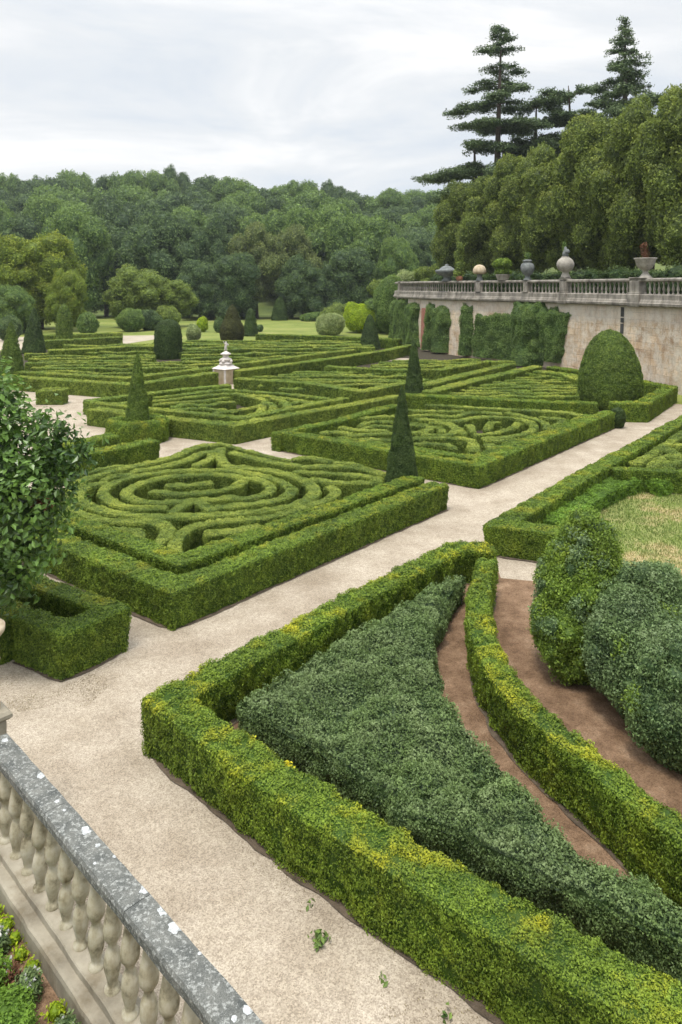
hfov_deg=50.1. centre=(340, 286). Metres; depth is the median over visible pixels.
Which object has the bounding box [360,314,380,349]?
topiary cone
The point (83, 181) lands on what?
forest tree
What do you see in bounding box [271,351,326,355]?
clipped hedge
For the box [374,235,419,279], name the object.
forest tree
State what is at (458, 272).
slender plant
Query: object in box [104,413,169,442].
ring hedge
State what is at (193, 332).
rounded bush
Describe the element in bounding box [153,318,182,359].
topiary dome
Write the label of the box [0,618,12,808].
gate pier
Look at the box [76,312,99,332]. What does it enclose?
rounded bush
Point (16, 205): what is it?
forest tree
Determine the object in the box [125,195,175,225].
forest tree
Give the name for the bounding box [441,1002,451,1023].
weed
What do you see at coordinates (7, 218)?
forest tree
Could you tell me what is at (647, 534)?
dry lawn
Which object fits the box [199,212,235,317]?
forest tree
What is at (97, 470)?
clipped hedge
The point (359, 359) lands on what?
clipped hedge
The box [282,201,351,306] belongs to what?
forest tree
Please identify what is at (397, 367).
clipped hedge
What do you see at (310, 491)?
clipped hedge
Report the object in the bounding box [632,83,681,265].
clipped tree
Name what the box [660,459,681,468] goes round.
clipped hedge
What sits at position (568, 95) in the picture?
cedar tree
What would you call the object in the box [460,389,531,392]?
clipped hedge
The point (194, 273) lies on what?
forest tree
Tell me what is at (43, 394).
clipped hedge
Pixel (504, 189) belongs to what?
clipped tree
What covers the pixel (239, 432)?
clipped hedge
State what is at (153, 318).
rounded bush
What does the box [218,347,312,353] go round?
clipped hedge
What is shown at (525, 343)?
wall ivy
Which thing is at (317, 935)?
weed
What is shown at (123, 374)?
clipped hedge
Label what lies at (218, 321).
rounded bush
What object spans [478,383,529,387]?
clipped hedge
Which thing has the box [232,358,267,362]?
clipped hedge
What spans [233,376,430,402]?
clipped hedge
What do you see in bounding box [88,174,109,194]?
forest tree
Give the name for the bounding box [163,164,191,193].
forest tree
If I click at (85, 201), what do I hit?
forest tree
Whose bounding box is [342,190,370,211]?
forest tree
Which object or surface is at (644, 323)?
retaining wall
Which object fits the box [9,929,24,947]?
bedding plant
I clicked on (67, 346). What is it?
clipped hedge
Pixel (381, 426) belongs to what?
clipped hedge
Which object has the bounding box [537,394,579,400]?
clipped hedge
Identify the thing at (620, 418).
topiary ball
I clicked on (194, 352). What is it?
clipped hedge
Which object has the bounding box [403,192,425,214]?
forest tree
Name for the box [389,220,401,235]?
forest tree
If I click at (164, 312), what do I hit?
rounded bush
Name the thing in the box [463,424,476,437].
clipped hedge
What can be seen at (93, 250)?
forest tree
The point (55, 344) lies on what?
clipped hedge
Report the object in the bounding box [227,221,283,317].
forest tree
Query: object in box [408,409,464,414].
clipped hedge
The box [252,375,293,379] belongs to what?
clipped hedge
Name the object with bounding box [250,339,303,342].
clipped hedge
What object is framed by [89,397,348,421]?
clipped hedge
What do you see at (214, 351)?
clipped hedge
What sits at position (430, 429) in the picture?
clipped hedge
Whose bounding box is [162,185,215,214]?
forest tree
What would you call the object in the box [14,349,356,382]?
clipped hedge
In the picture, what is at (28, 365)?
clipped hedge
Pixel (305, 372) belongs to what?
clipped hedge
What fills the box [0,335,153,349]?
sand path
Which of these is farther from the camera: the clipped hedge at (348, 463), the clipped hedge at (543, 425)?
the clipped hedge at (543, 425)
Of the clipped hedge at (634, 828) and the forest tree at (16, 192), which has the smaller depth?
the clipped hedge at (634, 828)
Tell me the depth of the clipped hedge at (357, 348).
68.19 m
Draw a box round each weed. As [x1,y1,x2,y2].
[306,898,315,911]
[307,929,330,951]
[379,971,387,986]
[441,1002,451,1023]
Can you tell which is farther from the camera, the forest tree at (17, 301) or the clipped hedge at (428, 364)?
the forest tree at (17, 301)
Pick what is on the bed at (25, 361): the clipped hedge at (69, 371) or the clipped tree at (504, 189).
the clipped hedge at (69, 371)
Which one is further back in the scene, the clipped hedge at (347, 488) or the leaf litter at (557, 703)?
the clipped hedge at (347, 488)
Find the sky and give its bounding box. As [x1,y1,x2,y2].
[0,0,681,197]
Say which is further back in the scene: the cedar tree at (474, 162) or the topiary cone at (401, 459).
the cedar tree at (474, 162)
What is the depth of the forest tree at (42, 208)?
193.75 m
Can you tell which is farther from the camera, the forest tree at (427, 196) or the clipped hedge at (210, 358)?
the forest tree at (427, 196)
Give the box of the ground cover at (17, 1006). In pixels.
[0,948,40,1023]
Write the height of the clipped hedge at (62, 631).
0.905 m
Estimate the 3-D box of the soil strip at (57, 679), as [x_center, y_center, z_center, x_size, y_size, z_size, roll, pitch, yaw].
[-7.092,6.479,14.430,7.118,0.001,1.493,0,0,34]
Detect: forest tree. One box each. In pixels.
[0,172,19,196]
[0,187,13,203]
[0,200,16,233]
[0,233,23,288]
[0,284,35,328]
[1,193,31,215]
[1,212,41,241]
[4,229,87,328]
[10,175,44,197]
[19,175,69,197]
[22,193,88,236]
[29,184,85,203]
[38,205,116,313]
[43,267,87,327]
[55,168,94,194]
[56,202,111,224]
[64,192,93,211]
[84,185,145,206]
[87,215,127,316]
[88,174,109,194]
[89,189,139,232]
[101,263,164,320]
[106,169,146,190]
[114,202,182,281]
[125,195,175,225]
[131,188,167,205]
[139,168,180,197]
[146,274,199,316]
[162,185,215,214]
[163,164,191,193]
[170,205,212,230]
[171,214,211,317]
[176,258,217,319]
[185,174,219,194]
[197,202,248,235]
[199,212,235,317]
[203,202,218,215]
[207,176,258,204]
[207,251,261,319]
[214,190,265,215]
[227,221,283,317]
[228,212,265,236]
[250,186,274,203]
[260,209,309,238]
[262,195,283,214]
[265,184,294,201]
[268,223,323,317]
[274,254,328,317]
[279,189,336,220]
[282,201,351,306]
[285,179,319,197]
[298,200,314,212]
[319,179,346,200]
[319,245,376,307]
[324,212,390,297]
[330,197,360,211]
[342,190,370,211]
[349,204,372,217]
[363,187,413,212]
[369,207,399,239]
[371,205,411,228]
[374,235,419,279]
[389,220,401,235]
[398,204,437,232]
[399,225,437,239]
[403,188,439,207]
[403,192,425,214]
[406,231,437,268]
[424,222,436,232]
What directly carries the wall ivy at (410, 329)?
attached to the retaining wall
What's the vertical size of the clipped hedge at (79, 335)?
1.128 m
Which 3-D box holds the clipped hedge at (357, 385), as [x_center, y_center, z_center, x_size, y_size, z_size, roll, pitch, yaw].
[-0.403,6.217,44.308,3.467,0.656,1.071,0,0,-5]
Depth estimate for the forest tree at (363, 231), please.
155.85 m
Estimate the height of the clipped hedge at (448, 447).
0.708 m
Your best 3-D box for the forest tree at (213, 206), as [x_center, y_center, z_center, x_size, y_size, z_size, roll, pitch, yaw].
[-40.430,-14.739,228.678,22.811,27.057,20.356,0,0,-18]
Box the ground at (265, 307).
[88,262,679,357]
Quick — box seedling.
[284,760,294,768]
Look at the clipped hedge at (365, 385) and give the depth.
44.55 m
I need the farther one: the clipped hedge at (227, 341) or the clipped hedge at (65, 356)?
the clipped hedge at (227, 341)
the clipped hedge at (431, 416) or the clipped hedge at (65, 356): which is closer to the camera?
the clipped hedge at (431, 416)
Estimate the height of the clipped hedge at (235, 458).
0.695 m
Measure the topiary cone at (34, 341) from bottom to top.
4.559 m
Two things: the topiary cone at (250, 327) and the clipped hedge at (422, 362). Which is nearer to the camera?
the clipped hedge at (422, 362)
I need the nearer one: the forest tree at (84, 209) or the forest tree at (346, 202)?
the forest tree at (84, 209)
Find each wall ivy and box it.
[388,298,407,344]
[401,302,419,346]
[421,302,434,350]
[429,305,451,352]
[457,302,473,355]
[471,312,511,359]
[509,301,545,365]
[536,305,571,362]
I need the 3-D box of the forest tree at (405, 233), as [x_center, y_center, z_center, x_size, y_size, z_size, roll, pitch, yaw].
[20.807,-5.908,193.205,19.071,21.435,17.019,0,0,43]
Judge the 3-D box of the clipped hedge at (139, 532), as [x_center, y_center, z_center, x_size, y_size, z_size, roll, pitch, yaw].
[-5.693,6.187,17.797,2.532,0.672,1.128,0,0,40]
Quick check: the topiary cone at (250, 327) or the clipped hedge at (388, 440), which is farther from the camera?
the topiary cone at (250, 327)
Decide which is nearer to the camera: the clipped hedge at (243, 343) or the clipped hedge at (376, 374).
the clipped hedge at (376, 374)
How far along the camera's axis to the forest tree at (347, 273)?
144.64 m
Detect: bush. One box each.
[0,314,22,340]
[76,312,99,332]
[115,308,144,331]
[141,309,162,330]
[156,305,180,323]
[185,324,201,340]
[196,316,207,331]
[213,317,222,332]
[258,324,262,331]
[299,312,319,321]
[315,313,345,335]
[320,301,349,315]
[343,301,375,332]
[372,275,401,333]
[396,269,416,286]
[412,263,438,286]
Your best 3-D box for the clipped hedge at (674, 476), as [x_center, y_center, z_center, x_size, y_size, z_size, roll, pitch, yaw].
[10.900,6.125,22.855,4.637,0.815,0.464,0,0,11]
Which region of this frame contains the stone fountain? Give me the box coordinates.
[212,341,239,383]
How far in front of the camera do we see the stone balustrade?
6.44 m
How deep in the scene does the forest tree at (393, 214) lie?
232.27 m
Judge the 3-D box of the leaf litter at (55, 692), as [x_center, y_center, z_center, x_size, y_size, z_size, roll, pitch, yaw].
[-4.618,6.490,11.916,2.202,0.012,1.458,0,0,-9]
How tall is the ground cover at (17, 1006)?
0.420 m
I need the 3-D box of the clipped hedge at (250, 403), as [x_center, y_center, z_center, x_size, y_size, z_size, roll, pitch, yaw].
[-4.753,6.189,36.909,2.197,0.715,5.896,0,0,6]
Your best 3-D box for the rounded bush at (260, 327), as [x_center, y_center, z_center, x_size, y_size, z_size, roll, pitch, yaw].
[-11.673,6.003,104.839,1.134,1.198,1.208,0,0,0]
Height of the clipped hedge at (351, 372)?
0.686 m
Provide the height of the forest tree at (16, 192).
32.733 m
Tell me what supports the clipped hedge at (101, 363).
on the bed at (25, 361)
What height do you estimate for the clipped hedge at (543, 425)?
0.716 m
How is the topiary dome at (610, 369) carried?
on the fifth parterre bed
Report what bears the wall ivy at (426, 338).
attached to the retaining wall
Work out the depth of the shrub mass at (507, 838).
7.55 m
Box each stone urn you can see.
[435,264,453,280]
[520,252,534,279]
[557,241,573,277]
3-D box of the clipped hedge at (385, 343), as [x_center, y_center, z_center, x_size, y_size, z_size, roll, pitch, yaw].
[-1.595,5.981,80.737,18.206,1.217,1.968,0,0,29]
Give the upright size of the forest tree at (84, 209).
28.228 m
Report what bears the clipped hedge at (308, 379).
on the gravel path at (208, 882)
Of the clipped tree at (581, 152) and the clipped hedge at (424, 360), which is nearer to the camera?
the clipped hedge at (424, 360)
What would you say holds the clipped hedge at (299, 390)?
on the third parterre bed
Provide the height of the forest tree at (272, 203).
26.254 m
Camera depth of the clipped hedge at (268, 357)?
60.88 m
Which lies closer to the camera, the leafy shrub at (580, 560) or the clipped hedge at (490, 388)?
the leafy shrub at (580, 560)
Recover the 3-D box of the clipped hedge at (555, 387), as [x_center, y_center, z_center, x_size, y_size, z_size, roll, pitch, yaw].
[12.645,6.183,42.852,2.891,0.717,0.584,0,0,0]
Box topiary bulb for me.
[219,304,244,339]
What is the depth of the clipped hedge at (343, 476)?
22.98 m
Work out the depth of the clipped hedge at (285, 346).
69.70 m
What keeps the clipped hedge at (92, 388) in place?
on the gravel path at (208, 882)
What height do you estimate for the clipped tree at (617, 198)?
17.835 m
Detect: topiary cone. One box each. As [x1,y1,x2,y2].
[0,322,24,374]
[21,307,46,353]
[125,351,150,421]
[244,308,257,336]
[271,298,287,320]
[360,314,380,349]
[384,386,417,482]
[404,341,423,393]
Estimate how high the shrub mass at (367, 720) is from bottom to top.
0.900 m
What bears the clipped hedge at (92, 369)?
on the bed at (25, 361)
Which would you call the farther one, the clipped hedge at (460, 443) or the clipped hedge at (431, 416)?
the clipped hedge at (431, 416)
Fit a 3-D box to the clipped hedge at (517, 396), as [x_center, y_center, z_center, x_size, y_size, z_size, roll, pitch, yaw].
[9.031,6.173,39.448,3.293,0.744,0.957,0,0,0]
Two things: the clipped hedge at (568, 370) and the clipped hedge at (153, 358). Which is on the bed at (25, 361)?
the clipped hedge at (153, 358)
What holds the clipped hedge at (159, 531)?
on the near parterre bed
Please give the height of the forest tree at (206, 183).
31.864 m
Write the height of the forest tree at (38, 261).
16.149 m
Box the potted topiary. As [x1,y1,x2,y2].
[492,257,512,279]
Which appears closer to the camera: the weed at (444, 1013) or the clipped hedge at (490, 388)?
the weed at (444, 1013)
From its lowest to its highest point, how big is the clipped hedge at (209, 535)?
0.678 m
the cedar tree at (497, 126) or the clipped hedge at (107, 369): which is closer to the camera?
the clipped hedge at (107, 369)
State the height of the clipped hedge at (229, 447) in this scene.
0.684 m
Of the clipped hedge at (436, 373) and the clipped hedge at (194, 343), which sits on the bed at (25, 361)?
the clipped hedge at (194, 343)
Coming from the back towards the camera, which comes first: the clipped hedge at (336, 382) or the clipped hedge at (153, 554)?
the clipped hedge at (336, 382)
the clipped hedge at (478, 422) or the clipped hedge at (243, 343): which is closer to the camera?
the clipped hedge at (478, 422)
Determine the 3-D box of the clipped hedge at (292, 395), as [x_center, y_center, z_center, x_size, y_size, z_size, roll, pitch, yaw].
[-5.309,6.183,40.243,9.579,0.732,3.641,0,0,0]
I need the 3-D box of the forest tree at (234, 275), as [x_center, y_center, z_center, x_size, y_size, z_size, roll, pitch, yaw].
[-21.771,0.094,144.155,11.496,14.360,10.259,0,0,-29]
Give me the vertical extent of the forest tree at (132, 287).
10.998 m
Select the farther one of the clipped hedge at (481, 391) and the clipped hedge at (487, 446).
the clipped hedge at (481, 391)
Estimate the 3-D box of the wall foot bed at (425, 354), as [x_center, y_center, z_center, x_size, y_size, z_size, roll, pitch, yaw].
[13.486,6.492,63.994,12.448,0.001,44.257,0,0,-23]
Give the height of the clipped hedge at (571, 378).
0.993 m
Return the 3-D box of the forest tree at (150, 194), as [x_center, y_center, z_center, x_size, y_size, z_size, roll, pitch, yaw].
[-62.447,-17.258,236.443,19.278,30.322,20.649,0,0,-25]
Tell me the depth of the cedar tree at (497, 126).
101.31 m
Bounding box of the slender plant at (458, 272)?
[452,242,465,280]
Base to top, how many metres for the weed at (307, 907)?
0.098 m
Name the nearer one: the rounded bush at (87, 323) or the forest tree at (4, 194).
the rounded bush at (87, 323)
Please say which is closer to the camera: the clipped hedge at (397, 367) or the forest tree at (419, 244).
the clipped hedge at (397, 367)
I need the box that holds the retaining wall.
[393,277,681,394]
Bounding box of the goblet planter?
[634,242,656,277]
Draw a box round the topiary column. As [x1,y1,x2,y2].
[55,304,72,338]
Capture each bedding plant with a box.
[0,913,14,930]
[0,923,11,954]
[0,955,20,988]
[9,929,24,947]
[11,941,29,963]
[14,965,43,1001]
[23,952,41,970]
[39,998,67,1023]
[50,1008,81,1023]
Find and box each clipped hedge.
[0,372,218,396]
[0,594,32,664]
[1,572,132,681]
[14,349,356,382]
[18,481,449,630]
[24,351,98,359]
[24,361,88,370]
[25,475,424,574]
[27,357,87,361]
[30,366,98,372]
[31,354,98,357]
[35,387,68,404]
[38,360,92,362]
[38,370,83,373]
[44,332,122,339]
[44,336,122,349]
[45,364,97,367]
[47,345,154,355]
[52,437,159,481]
[60,443,218,546]
[61,432,119,450]
[63,343,153,348]
[74,447,321,531]
[78,464,124,478]
[83,371,144,376]
[83,383,231,414]
[86,395,397,444]
[88,356,155,361]
[88,362,133,364]
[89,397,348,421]
[90,358,151,362]
[96,366,130,372]
[96,468,298,514]
[97,363,159,368]
[98,351,154,355]
[98,354,156,361]
[99,471,134,482]
[113,526,145,537]
[119,471,276,509]
[130,366,197,373]
[130,450,215,473]
[140,361,201,364]
[140,539,681,1023]
[152,342,210,343]
[152,388,329,400]
[152,392,313,404]
[152,397,230,407]
[160,363,219,367]
[164,480,213,491]
[167,485,341,552]
[167,500,193,513]
[169,400,236,409]
[175,407,237,414]
[178,351,219,358]
[181,353,222,358]
[181,356,237,360]
[182,343,263,346]
[182,346,237,348]
[182,348,218,353]
[184,360,219,362]
[185,340,249,342]
[193,498,217,512]
[202,523,260,544]
[211,342,269,344]
[211,394,268,414]
[217,442,291,462]
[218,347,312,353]
[227,450,385,477]
[229,351,272,357]
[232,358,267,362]
[233,344,411,383]
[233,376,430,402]
[237,345,310,348]
[238,355,296,359]
[247,404,267,414]
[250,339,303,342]
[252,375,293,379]
[255,333,402,348]
[257,385,266,391]
[264,343,361,347]
[264,402,277,410]
[269,398,291,408]
[270,341,347,344]
[270,403,397,451]
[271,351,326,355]
[275,378,337,381]
[277,410,615,488]
[278,373,316,375]
[278,387,305,394]
[288,400,312,405]
[291,456,334,464]
[292,371,328,373]
[292,470,384,482]
[294,374,367,379]
[304,340,359,343]
[309,344,373,347]
[309,476,383,499]
[310,380,333,384]
[312,346,374,352]
[317,373,379,375]
[318,430,352,437]
[324,360,490,379]
[329,371,358,373]
[331,461,363,466]
[333,380,405,384]
[334,414,591,460]
[337,383,360,388]
[337,426,388,433]
[338,378,399,380]
[346,420,434,437]
[353,411,502,426]
[356,419,392,428]
[360,424,393,431]
[361,382,387,388]
[361,436,424,442]
[368,374,406,379]
[370,363,427,366]
[371,365,421,368]
[378,361,425,364]
[391,359,428,361]
[405,393,598,414]
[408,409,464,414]
[410,424,446,433]
[412,415,538,451]
[413,436,476,453]
[414,441,457,452]
[420,420,458,437]
[421,365,452,368]
[422,365,542,394]
[423,363,515,389]
[424,404,463,410]
[425,360,480,363]
[427,363,459,365]
[428,262,681,293]
[428,420,467,437]
[429,358,480,361]
[448,391,513,395]
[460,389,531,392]
[463,405,581,419]
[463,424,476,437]
[463,557,681,909]
[466,441,480,454]
[468,385,531,390]
[472,421,522,445]
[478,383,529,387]
[479,394,538,398]
[482,415,681,561]
[482,421,501,432]
[483,438,515,445]
[483,443,496,450]
[491,360,516,368]
[491,381,544,384]
[504,379,545,381]
[504,411,550,431]
[512,391,576,395]
[515,376,545,379]
[524,372,580,400]
[530,384,576,386]
[531,388,576,392]
[532,370,577,383]
[532,386,576,389]
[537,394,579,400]
[538,416,566,425]
[542,475,673,526]
[544,381,570,384]
[546,366,578,374]
[608,380,678,422]
[611,466,681,493]
[628,430,681,467]
[645,454,681,467]
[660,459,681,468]
[661,446,681,455]
[672,443,681,453]
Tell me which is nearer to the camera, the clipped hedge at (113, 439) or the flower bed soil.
the flower bed soil
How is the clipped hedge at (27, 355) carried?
on the bed at (25, 361)
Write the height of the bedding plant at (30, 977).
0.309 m
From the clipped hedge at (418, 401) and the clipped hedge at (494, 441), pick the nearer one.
the clipped hedge at (494, 441)
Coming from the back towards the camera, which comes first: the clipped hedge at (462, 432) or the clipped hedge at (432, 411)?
the clipped hedge at (432, 411)
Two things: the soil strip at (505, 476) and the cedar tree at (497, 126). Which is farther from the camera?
the cedar tree at (497, 126)
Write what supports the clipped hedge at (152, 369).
on the bed at (25, 361)
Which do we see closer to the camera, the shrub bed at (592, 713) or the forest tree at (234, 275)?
the shrub bed at (592, 713)
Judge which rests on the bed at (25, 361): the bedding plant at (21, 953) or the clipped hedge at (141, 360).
the clipped hedge at (141, 360)
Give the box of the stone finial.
[473,265,485,280]
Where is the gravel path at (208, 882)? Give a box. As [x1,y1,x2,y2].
[0,358,681,1023]
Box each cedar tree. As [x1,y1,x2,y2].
[410,23,553,203]
[448,147,485,184]
[491,93,575,162]
[526,83,607,271]
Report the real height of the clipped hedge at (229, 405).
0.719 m
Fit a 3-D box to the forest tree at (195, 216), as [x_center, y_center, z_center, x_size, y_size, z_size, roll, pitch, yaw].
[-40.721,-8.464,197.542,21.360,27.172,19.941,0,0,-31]
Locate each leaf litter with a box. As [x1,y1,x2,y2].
[0,659,120,710]
[149,758,477,1023]
[512,593,678,807]
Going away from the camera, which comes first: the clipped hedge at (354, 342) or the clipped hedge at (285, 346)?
the clipped hedge at (285, 346)
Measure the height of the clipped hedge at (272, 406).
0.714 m
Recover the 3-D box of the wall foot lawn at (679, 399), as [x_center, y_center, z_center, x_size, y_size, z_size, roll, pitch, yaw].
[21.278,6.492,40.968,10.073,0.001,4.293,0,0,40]
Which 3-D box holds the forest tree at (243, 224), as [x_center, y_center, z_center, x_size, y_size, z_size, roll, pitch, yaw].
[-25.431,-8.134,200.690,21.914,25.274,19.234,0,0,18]
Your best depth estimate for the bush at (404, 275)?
105.36 m
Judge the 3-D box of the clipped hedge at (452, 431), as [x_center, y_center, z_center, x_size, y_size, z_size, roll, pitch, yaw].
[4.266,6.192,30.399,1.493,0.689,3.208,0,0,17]
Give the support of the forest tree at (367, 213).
on the ground at (265, 307)
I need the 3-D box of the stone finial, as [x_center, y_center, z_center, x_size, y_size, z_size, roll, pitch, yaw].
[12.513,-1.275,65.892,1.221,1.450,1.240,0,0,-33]
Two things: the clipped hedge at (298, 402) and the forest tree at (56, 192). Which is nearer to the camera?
the clipped hedge at (298, 402)
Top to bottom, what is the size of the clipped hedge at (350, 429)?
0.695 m
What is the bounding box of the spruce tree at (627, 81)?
[583,15,663,126]
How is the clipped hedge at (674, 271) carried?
on the terrace floor
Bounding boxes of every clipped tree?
[429,180,492,274]
[454,175,495,274]
[482,142,553,273]
[519,141,597,271]
[549,110,637,273]
[585,93,670,270]
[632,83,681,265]
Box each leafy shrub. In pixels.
[527,503,629,685]
[579,558,681,710]
[602,601,681,773]
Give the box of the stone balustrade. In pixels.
[0,733,263,1023]
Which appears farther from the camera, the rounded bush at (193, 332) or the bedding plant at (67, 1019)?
the rounded bush at (193, 332)
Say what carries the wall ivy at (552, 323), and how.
attached to the retaining wall
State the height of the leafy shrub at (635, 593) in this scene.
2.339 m
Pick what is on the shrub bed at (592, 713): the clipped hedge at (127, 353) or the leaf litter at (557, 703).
the leaf litter at (557, 703)
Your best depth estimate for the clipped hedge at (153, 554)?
17.01 m
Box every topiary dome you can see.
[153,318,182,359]
[577,329,643,410]
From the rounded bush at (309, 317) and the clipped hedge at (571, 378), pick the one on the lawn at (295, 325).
the rounded bush at (309, 317)
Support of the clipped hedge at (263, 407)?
on the third parterre bed
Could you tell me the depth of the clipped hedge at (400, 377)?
48.56 m
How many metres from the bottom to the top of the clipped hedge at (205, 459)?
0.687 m
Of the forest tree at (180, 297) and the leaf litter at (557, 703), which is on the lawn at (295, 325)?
the forest tree at (180, 297)
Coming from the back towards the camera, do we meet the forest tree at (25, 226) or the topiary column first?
the forest tree at (25, 226)
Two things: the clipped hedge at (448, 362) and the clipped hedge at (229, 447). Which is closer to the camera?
the clipped hedge at (229, 447)
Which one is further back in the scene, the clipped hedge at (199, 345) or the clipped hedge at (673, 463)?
the clipped hedge at (199, 345)
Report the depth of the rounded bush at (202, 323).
104.52 m
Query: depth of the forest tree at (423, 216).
221.38 m
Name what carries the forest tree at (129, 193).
on the ground at (265, 307)
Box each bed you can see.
[0,350,180,366]
[230,572,633,967]
[356,361,390,367]
[375,344,545,370]
[495,578,681,816]
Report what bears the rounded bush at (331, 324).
on the lawn at (295, 325)
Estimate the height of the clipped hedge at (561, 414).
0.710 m
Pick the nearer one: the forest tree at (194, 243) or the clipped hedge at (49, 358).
the clipped hedge at (49, 358)
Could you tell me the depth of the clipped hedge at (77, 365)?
54.62 m
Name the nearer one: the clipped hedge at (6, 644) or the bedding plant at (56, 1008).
the bedding plant at (56, 1008)
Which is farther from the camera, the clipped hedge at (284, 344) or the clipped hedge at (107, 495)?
the clipped hedge at (284, 344)
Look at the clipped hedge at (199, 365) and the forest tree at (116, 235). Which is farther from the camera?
the forest tree at (116, 235)
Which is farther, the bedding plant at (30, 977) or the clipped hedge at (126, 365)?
the clipped hedge at (126, 365)
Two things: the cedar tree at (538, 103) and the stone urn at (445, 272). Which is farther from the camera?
the cedar tree at (538, 103)
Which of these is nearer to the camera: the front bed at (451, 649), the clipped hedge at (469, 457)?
the front bed at (451, 649)
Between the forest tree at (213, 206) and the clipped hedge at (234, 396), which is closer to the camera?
the clipped hedge at (234, 396)
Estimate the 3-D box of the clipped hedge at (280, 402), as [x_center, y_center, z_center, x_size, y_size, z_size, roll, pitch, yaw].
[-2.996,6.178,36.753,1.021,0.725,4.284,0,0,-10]
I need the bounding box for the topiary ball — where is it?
[610,407,626,428]
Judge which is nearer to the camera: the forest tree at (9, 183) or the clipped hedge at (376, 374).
the clipped hedge at (376, 374)
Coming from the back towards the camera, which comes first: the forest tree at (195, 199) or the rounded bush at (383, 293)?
the forest tree at (195, 199)
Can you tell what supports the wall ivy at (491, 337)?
attached to the retaining wall
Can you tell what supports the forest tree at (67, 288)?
on the lawn at (295, 325)
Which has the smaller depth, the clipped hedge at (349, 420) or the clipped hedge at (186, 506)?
the clipped hedge at (186, 506)
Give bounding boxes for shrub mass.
[236,575,505,824]
[385,770,681,986]
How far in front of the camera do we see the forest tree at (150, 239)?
145.06 m
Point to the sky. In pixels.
(354, 94)
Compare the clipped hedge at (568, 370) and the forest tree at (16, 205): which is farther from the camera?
the forest tree at (16, 205)
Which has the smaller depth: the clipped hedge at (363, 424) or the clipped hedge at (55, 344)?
the clipped hedge at (363, 424)
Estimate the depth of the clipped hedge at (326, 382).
45.74 m
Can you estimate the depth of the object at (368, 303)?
101.91 m
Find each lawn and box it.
[0,316,388,350]
[533,493,681,583]
[675,395,681,403]
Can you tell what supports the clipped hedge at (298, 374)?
on the gravel path at (208, 882)
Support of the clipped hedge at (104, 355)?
on the bed at (25, 361)
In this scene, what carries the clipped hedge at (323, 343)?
on the bed at (25, 361)
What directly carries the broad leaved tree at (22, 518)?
on the gravel path at (208, 882)
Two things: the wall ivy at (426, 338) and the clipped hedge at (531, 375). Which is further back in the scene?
the wall ivy at (426, 338)
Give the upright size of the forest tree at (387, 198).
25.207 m
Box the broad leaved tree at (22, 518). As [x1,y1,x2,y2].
[0,355,108,618]
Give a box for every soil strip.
[12,652,120,680]
[22,509,447,627]
[152,582,504,1023]
[282,428,614,487]
[468,596,681,915]
[498,555,537,562]
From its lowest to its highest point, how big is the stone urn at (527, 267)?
2.372 m
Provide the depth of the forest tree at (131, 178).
272.21 m
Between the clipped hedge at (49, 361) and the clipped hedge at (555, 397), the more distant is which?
the clipped hedge at (49, 361)
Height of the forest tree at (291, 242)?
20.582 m
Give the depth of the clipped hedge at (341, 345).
70.82 m
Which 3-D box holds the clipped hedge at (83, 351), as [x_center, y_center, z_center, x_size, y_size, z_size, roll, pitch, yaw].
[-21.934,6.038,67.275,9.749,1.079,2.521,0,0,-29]
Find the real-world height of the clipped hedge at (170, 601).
0.852 m
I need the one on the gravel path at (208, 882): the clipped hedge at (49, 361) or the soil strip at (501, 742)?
the soil strip at (501, 742)
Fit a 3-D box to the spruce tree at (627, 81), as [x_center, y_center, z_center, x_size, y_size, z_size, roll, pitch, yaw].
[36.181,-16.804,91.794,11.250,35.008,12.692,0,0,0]
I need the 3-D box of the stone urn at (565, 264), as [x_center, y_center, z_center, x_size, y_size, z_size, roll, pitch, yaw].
[17.310,-2.103,56.249,1.320,2.926,1.320,0,0,-18]
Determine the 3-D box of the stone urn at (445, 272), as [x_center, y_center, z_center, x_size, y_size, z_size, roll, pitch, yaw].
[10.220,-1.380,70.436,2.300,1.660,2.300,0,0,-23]
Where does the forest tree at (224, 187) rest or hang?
on the ground at (265, 307)
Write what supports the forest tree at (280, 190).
on the ground at (265, 307)
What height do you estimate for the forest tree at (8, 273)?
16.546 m
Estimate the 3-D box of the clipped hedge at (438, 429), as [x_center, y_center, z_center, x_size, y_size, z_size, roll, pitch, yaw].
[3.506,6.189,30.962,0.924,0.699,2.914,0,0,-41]
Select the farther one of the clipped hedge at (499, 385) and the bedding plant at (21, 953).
the clipped hedge at (499, 385)
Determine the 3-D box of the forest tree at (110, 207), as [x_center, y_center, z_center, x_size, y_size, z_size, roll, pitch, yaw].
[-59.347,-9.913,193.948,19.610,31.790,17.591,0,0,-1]
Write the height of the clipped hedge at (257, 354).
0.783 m
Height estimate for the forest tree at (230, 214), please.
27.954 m
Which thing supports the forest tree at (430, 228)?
on the ground at (265, 307)
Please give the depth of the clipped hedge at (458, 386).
44.41 m
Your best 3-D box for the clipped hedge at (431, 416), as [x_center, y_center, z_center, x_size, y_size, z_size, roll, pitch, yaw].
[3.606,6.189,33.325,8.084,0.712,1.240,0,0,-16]
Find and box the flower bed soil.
[0,907,66,1023]
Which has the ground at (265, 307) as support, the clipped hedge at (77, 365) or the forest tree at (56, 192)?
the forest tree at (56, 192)
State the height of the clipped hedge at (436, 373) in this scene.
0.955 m
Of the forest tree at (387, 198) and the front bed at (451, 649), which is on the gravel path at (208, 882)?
the front bed at (451, 649)

